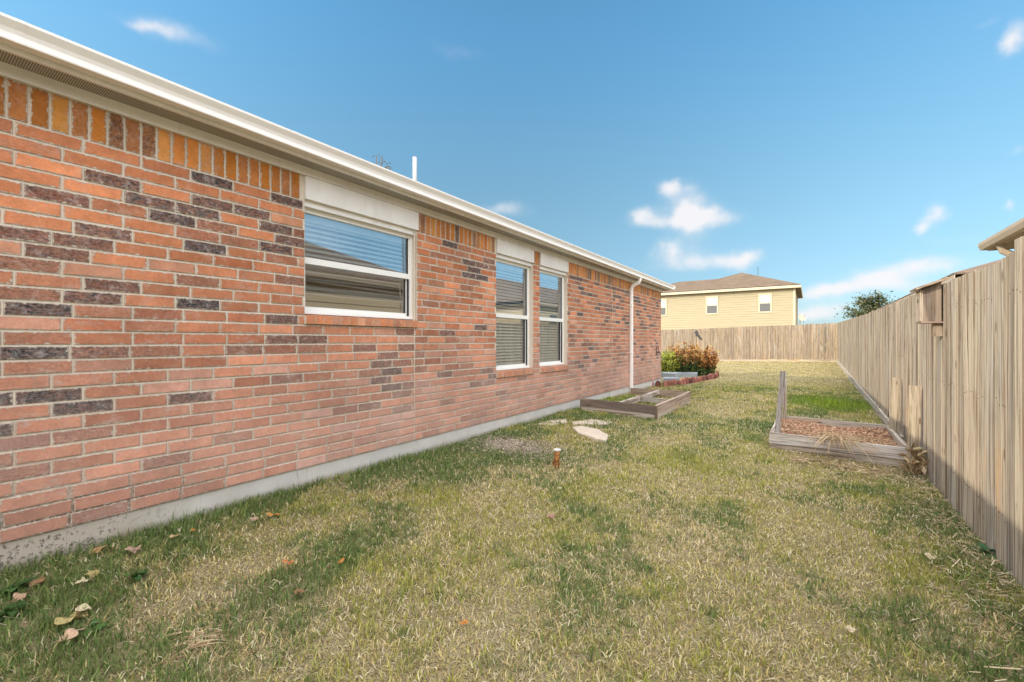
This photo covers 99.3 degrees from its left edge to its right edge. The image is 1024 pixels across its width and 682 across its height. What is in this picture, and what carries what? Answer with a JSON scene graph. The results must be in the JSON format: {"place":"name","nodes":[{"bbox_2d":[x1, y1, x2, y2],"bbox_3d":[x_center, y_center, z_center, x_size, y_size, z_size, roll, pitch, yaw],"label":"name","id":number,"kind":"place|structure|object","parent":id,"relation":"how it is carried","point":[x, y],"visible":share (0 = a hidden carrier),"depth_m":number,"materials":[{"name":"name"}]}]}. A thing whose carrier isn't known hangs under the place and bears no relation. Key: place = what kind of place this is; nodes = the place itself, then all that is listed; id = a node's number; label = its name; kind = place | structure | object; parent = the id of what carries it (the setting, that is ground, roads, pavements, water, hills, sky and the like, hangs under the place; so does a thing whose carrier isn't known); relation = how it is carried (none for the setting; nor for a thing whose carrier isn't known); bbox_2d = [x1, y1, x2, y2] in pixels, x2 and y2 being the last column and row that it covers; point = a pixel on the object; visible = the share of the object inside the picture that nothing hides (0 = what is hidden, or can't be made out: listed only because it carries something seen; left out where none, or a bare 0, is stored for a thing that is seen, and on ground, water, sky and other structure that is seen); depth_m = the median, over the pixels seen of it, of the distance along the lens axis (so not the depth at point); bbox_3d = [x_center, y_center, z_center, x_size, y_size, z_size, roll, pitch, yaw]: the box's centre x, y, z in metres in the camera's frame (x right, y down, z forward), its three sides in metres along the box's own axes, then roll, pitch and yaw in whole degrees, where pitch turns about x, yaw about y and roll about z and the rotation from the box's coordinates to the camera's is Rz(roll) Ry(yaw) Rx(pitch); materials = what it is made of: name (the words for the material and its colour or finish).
{"place":"outdoors","nodes":[
{"label":"outdoors","id":0,"kind":"place"},
{"bbox_2d":[0,342,1023,681],"bbox_3d":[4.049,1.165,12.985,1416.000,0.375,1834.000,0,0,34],"label":"ground","id":1,"kind":"structure","parent":0,"point":[460,648],"depth_m":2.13,"materials":[{"name":"green plant"}]},
{"bbox_2d":[5,592,28,603],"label":"fallen leaf","id":2,"kind":"object","parent":1,"relation":"on","point":[18,596],"visible":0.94,"depth_m":1.94,"materials":[{"name":"pink plant"}]},
{"bbox_2d":[0,600,34,620],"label":"weed","id":3,"kind":"object","parent":1,"relation":"on","point":[11,611],"visible":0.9,"depth_m":1.84,"materials":[{"name":"green plant"}]},
{"bbox_2d":[0,577,35,599],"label":"weed","id":4,"kind":"object","parent":1,"relation":"on","point":[12,587],"visible":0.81,"depth_m":2.02,"materials":[{"name":"green plant"}]},
{"bbox_2d":[29,577,44,586],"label":"fallen leaf","id":5,"kind":"object","parent":1,"relation":"on","point":[39,581],"visible":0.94,"depth_m":2.06,"materials":[{"name":"brown plant"}]},
{"bbox_2d":[52,628,83,643],"bbox_3d":[-1.734,1.155,1.708,0.073,0.025,0.074,0,0,-11],"label":"fallen leaf","id":6,"kind":"object","parent":1,"relation":"on","point":[71,632],"visible":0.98,"depth_m":1.71,"materials":[{"name":"plant"}]},
{"bbox_2d":[54,612,87,624],"bbox_3d":[-1.819,1.141,1.799,0.058,0.034,0.105,0,0,11],"label":"fallen leaf","id":7,"kind":"object","parent":1,"relation":"on","point":[61,620],"visible":0.98,"depth_m":1.78,"materials":[{"name":"yellow plant"}]},
{"bbox_2d":[75,603,90,612],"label":"fallen leaf","id":8,"kind":"object","parent":1,"relation":"on","point":[78,609],"visible":1,"depth_m":1.86,"materials":[{"name":"beige plant"}]},
{"bbox_2d":[75,577,93,583],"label":"fallen leaf","id":9,"kind":"object","parent":1,"relation":"on","point":[83,580],"visible":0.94,"depth_m":2.05,"materials":[{"name":"beige plant"}]},
{"bbox_2d":[84,570,99,578],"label":"fallen leaf","id":10,"kind":"object","parent":1,"relation":"on","point":[91,573],"visible":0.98,"depth_m":2.12,"materials":[{"name":"yellow plant"}]},
{"bbox_2d":[86,545,106,553],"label":"fallen leaf","id":11,"kind":"object","parent":1,"relation":"on","point":[95,550],"visible":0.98,"depth_m":2.37,"materials":[{"name":"plant"}]},
{"bbox_2d":[83,618,110,637],"bbox_3d":[-1.709,1.178,1.786,0.100,0.038,0.084,0,0,34],"label":"weed","id":12,"kind":"object","parent":1,"relation":"on","point":[101,624],"visible":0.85,"depth_m":1.78,"materials":[{"name":"green plant"}]},
{"bbox_2d":[124,545,141,552],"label":"fallen leaf","id":13,"kind":"object","parent":1,"relation":"on","point":[130,548],"visible":1,"depth_m":2.37,"materials":[{"name":"plant"}]},
{"bbox_2d":[123,569,148,579],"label":"weed","id":14,"kind":"object","parent":1,"relation":"on","point":[136,574],"visible":0.99,"depth_m":2.12,"materials":[{"name":"green plant"}]},
{"bbox_2d":[144,621,238,670],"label":"dry stalks","id":15,"kind":"object","parent":1,"relation":"on","point":[211,636],"visible":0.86,"depth_m":1.74,"materials":[{"name":"plant"}]},
{"bbox_2d":[268,512,279,516],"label":"fallen leaf","id":16,"kind":"object","parent":1,"relation":"on","point":[271,514],"visible":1,"depth_m":2.87,"materials":[{"name":"orange plant"}]},
{"bbox_2d":[282,559,293,564],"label":"fallen leaf","id":17,"kind":"object","parent":1,"relation":"on","point":[287,561],"visible":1,"depth_m":2.27,"materials":[{"name":"orange plant"}]},
{"bbox_2d":[294,588,304,593],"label":"fallen leaf","id":18,"kind":"object","parent":1,"relation":"on","point":[299,590],"visible":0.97,"depth_m":2.04,"materials":[{"name":"brown plant"}]},
{"bbox_2d":[0,12,674,573],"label":"brick house","id":19,"kind":"structure","parent":1,"relation":"on","point":[208,302],"depth_m":3.00,"materials":[{"name":"brick"}]},
{"bbox_2d":[305,208,412,319],"bbox_3d":[-1.416,-0.653,4.038,0.134,0.864,1.198,0,0,34],"label":"window","id":20,"kind":"structure","parent":19,"relation":"in","point":[312,217],"depth_m":4.03,"materials":[{"name":"plastic"}]},
{"bbox_2d":[496,258,529,370],"bbox_3d":[-0.049,-0.348,6.034,0.134,1.473,0.901,0,0,34],"label":"window","id":21,"kind":"structure","parent":19,"relation":"in","point":[507,351],"depth_m":6.13,"materials":[{"name":"plastic"}]},
{"bbox_2d":[540,270,563,366],"bbox_3d":[0.566,-0.348,6.931,0.134,1.473,0.895,0,0,34],"label":"window","id":22,"kind":"structure","parent":19,"relation":"in","point":[544,275],"depth_m":7.08,"materials":[{"name":"plastic"}]},
{"bbox_2d":[373,154,390,169],"bbox_3d":[-3.924,-2.047,12.231,1.785,6.645,1.579,0,0,34],"label":"bare tree","id":23,"kind":"object","parent":1,"relation":"on","point":[381,162],"visible":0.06,"depth_m":12.03,"materials":[{"name":"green plant"}]},
{"bbox_2d":[446,433,581,469],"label":"dirt crumbs","id":24,"kind":"object","parent":1,"relation":"on","point":[508,445],"visible":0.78,"depth_m":4.81,"materials":[{"name":"soil"}]},
{"bbox_2d":[540,419,566,425],"bbox_3d":[0.607,1.174,6.200,0.489,0.071,0.277,0,0,-25],"label":"flat stone","id":25,"kind":"object","parent":1,"relation":"on","point":[562,421],"visible":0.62,"depth_m":6.14,"materials":[{"name":"beige stone"}]},
{"bbox_2d":[552,448,560,468],"bbox_3d":[0.429,1.143,4.142,0.070,0.228,0.072,0,0,-26],"label":"rusty pipe","id":26,"kind":"object","parent":1,"relation":"on","point":[555,462],"visible":0.88,"depth_m":4.12,"materials":[{"name":"metal"}]},
{"bbox_2d":[572,426,608,443],"bbox_3d":[1.007,1.188,5.524,0.358,0.109,0.794,0,0,-12],"label":"flat stone","id":27,"kind":"object","parent":1,"relation":"on","point":[592,433],"visible":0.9,"depth_m":5.46,"materials":[{"name":"beige stone"}]},
{"bbox_2d":[572,419,610,424],"bbox_3d":[1.120,1.184,6.210,0.449,0.078,0.557,0,0,34],"label":"flat stone","id":28,"kind":"object","parent":1,"relation":"on","point":[589,421],"visible":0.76,"depth_m":6.20,"materials":[{"name":"beige stone"}]},
{"bbox_2d":[580,388,690,419],"bbox_3d":[2.296,1.093,7.852,1.293,0.262,2.210,0,0,34],"label":"raised bed","id":29,"kind":"object","parent":1,"relation":"on","point":[663,407],"visible":0.86,"depth_m":7.19,"materials":[{"name":"brown wood"}]},
{"bbox_2d":[655,381,660,386],"bbox_3d":[3.747,1.132,11.157,0.124,0.224,0.070,-2,-2,2],"label":"edging block","id":30,"kind":"object","parent":1,"relation":"on","point":[658,383],"depth_m":11.12,"materials":[{"name":"red brick"}]},
{"bbox_2d":[661,372,679,376],"bbox_3d":[5.148,1.118,14.176,0.515,0.173,0.461,-1,1,40],"label":"paver","id":31,"kind":"object","parent":1,"relation":"on","point":[670,374],"visible":0.71,"depth_m":14.03,"materials":[{"name":"grey concrete"}]},
{"bbox_2d":[663,377,678,381],"bbox_3d":[4.565,1.123,12.476,0.430,0.152,0.333,-1,1,23],"label":"paver","id":32,"kind":"object","parent":1,"relation":"on","point":[668,378],"visible":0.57,"depth_m":12.38,"materials":[{"name":"grey concrete"}]},
{"bbox_2d":[661,350,681,372],"bbox_3d":[5.432,0.725,14.868,0.864,0.954,1.224,0,0,34],"label":"yellow shrub","id":33,"kind":"object","parent":1,"relation":"on","point":[668,363],"visible":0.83,"depth_m":14.65,"materials":[{"name":"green plant"}]},
{"bbox_2d":[667,340,704,371],"bbox_3d":[5.892,0.561,14.745,1.198,1.267,1.276,0,0,18],"label":"flowering plant","id":34,"kind":"object","parent":1,"relation":"on","point":[688,363],"visible":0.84,"depth_m":14.64,"materials":[{"name":"orange plant"}]},
{"bbox_2d":[680,372,697,376],"bbox_3d":[5.809,1.120,14.421,0.614,0.161,0.352,-1,1,26],"label":"paver","id":35,"kind":"object","parent":1,"relation":"on","point":[688,374],"visible":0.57,"depth_m":14.28,"materials":[{"name":"grey concrete"}]},
{"bbox_2d":[694,330,701,339],"bbox_3d":[6.652,0.423,15.531,0.297,1.622,0.034,0,0,0],"label":"garden ornament","id":36,"kind":"object","parent":1,"relation":"on","point":[697,334],"visible":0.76,"depth_m":15.52,"materials":[{"name":"grey metal"}]},
{"bbox_2d":[689,345,719,375],"bbox_3d":[6.568,0.667,14.922,1.077,1.080,1.034,0,0,34],"label":"flowering plant","id":37,"kind":"object","parent":1,"relation":"on","point":[707,365],"visible":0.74,"depth_m":14.71,"materials":[{"name":"orange plant"}]},
{"bbox_2d":[661,273,802,354],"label":"yellow house","id":38,"kind":"structure","parent":1,"relation":"on","point":[742,300],"depth_m":36.85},
{"bbox_2d":[661,299,666,315],"bbox_3d":[13.578,-3.055,39.753,1.092,1.550,0.065,0,0,34],"label":"window","id":39,"kind":"structure","parent":38,"relation":"in","point":[663,301],"depth_m":39.56,"materials":[{"name":"grey glass"}]},
{"bbox_2d":[706,296,717,314],"bbox_3d":[17.148,-3.055,37.306,0.987,1.550,0.065,0,0,34],"label":"window","id":40,"kind":"structure","parent":38,"relation":"in","point":[711,301],"depth_m":37.30,"materials":[{"name":"grey glass"}]},
{"bbox_2d":[758,293,771,312],"bbox_3d":[20.397,-3.055,35.080,0.940,1.550,0.065,0,0,34],"label":"window","id":41,"kind":"structure","parent":38,"relation":"in","point":[764,300],"depth_m":35.05,"materials":[{"name":"grey glass"}]},
{"bbox_2d":[661,323,836,361],"bbox_3d":[9.607,0.311,24.622,14.102,2.319,0.198,0,0,34],"label":"wooden fence","id":42,"kind":"object","parent":1,"relation":"on","point":[789,343],"visible":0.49,"depth_m":22.25,"materials":[{"name":"brown wood"}]},
{"bbox_2d":[798,315,805,324],"bbox_3d":[22.670,-0.437,34.020,0.465,3.214,0.485,0,0,39],"label":"satellite dish","id":43,"kind":"object","parent":1,"relation":"on","point":[802,318],"visible":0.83,"depth_m":34.09,"materials":[{"name":"white metal"}]},
{"bbox_2d":[769,371,906,467],"bbox_3d":[4.007,0.863,5.439,1.274,1.006,1.438,0,0,34],"label":"raised bed","id":44,"kind":"object","parent":1,"relation":"on","point":[783,441],"visible":0.64,"depth_m":5.01,"materials":[{"name":"brown wood"}]},
{"bbox_2d":[780,419,900,446],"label":"mulch","id":45,"kind":"object","parent":44,"relation":"in","point":[879,432],"visible":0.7,"depth_m":5.57,"materials":[{"name":"wood"}]},
{"bbox_2d":[786,427,910,461],"bbox_3d":[3.778,1.152,5.046,1.406,0.236,1.322,0,0,34],"label":"straw bundle","id":46,"kind":"object","parent":45,"relation":"on","point":[841,438],"visible":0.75,"depth_m":4.83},
{"bbox_2d":[844,625,857,632],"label":"fallen leaf","id":47,"kind":"object","parent":1,"relation":"on","point":[850,628],"visible":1,"depth_m":1.96,"materials":[{"name":"beige plant"}]},
{"bbox_2d":[834,290,895,318],"bbox_3d":[28.032,-1.442,34.018,4.177,5.076,5.572,0,0,56],"label":"leafy tree","id":48,"kind":"object","parent":1,"relation":"on","point":[867,305],"visible":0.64,"depth_m":33.59,"materials":[{"name":"green plant"}]},
{"bbox_2d":[889,377,900,434],"bbox_3d":[4.844,0.922,5.511,0.120,0.921,0.022,0,0,34],"label":"wooden stake","id":49,"kind":"object","parent":1,"relation":"on","point":[894,406],"visible":0.64,"depth_m":5.50,"materials":[{"name":"brown wood"}]},
{"bbox_2d":[779,450,1023,681],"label":"straw litter","id":50,"kind":"object","parent":1,"relation":"on","point":[800,458],"visible":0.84,"depth_m":3.18,"materials":[{"name":"beige plant"}]},
{"bbox_2d":[878,441,929,478],"bbox_3d":[4.078,1.203,4.374,0.579,0.357,0.617,0,0,-20],"label":"dead plant","id":51,"kind":"object","parent":1,"relation":"on","point":[915,467],"visible":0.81,"depth_m":4.35,"materials":[{"name":"plant"}]},
{"bbox_2d":[907,385,921,465],"bbox_3d":[4.135,0.930,4.477,0.115,0.940,0.022,0,0,34],"label":"wooden stake","id":52,"kind":"object","parent":1,"relation":"on","point":[914,413],"visible":0.64,"depth_m":4.47,"materials":[{"name":"brown wood"}]},
{"bbox_2d":[924,553,935,559],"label":"fallen leaf","id":53,"kind":"object","parent":1,"relation":"on","point":[929,555],"visible":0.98,"depth_m":2.63,"materials":[{"name":"beige plant"}]},
{"bbox_2d":[837,236,1023,588],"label":"wooden fence","id":54,"kind":"object","parent":1,"relation":"on","point":[965,371],"visible":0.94,"depth_m":3.15,"materials":[{"name":"brown wood"}]},
{"bbox_2d":[910,277,948,335],"bbox_3d":[3.722,-0.295,3.892,0.210,0.506,0.300,0,0,34],"label":"birdhouse","id":55,"kind":"object","parent":54,"relation":"attached to","point":[928,303],"visible":1,"depth_m":3.83,"materials":[{"name":"brown wood"}]},
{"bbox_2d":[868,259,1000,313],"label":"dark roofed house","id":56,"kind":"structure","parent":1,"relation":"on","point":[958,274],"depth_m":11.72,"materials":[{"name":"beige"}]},
{"bbox_2d":[973,542,996,557],"bbox_3d":[3.002,1.326,2.743,0.096,0.065,0.142,0,0,5],"label":"weed","id":57,"kind":"object","parent":1,"relation":"on","point":[984,548],"visible":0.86,"depth_m":2.75,"materials":[{"name":"green plant"}]},
{"bbox_2d":[978,217,1023,255],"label":"tan house","id":58,"kind":"structure","parent":1,"relation":"on","point":[1002,242],"depth_m":6.26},
{"bbox_2d":[0,0,1023,339],"label":"sky","id":59,"kind":"structure","parent":0,"point":[837,150],"materials":[{"name":"blue"}]}
]}

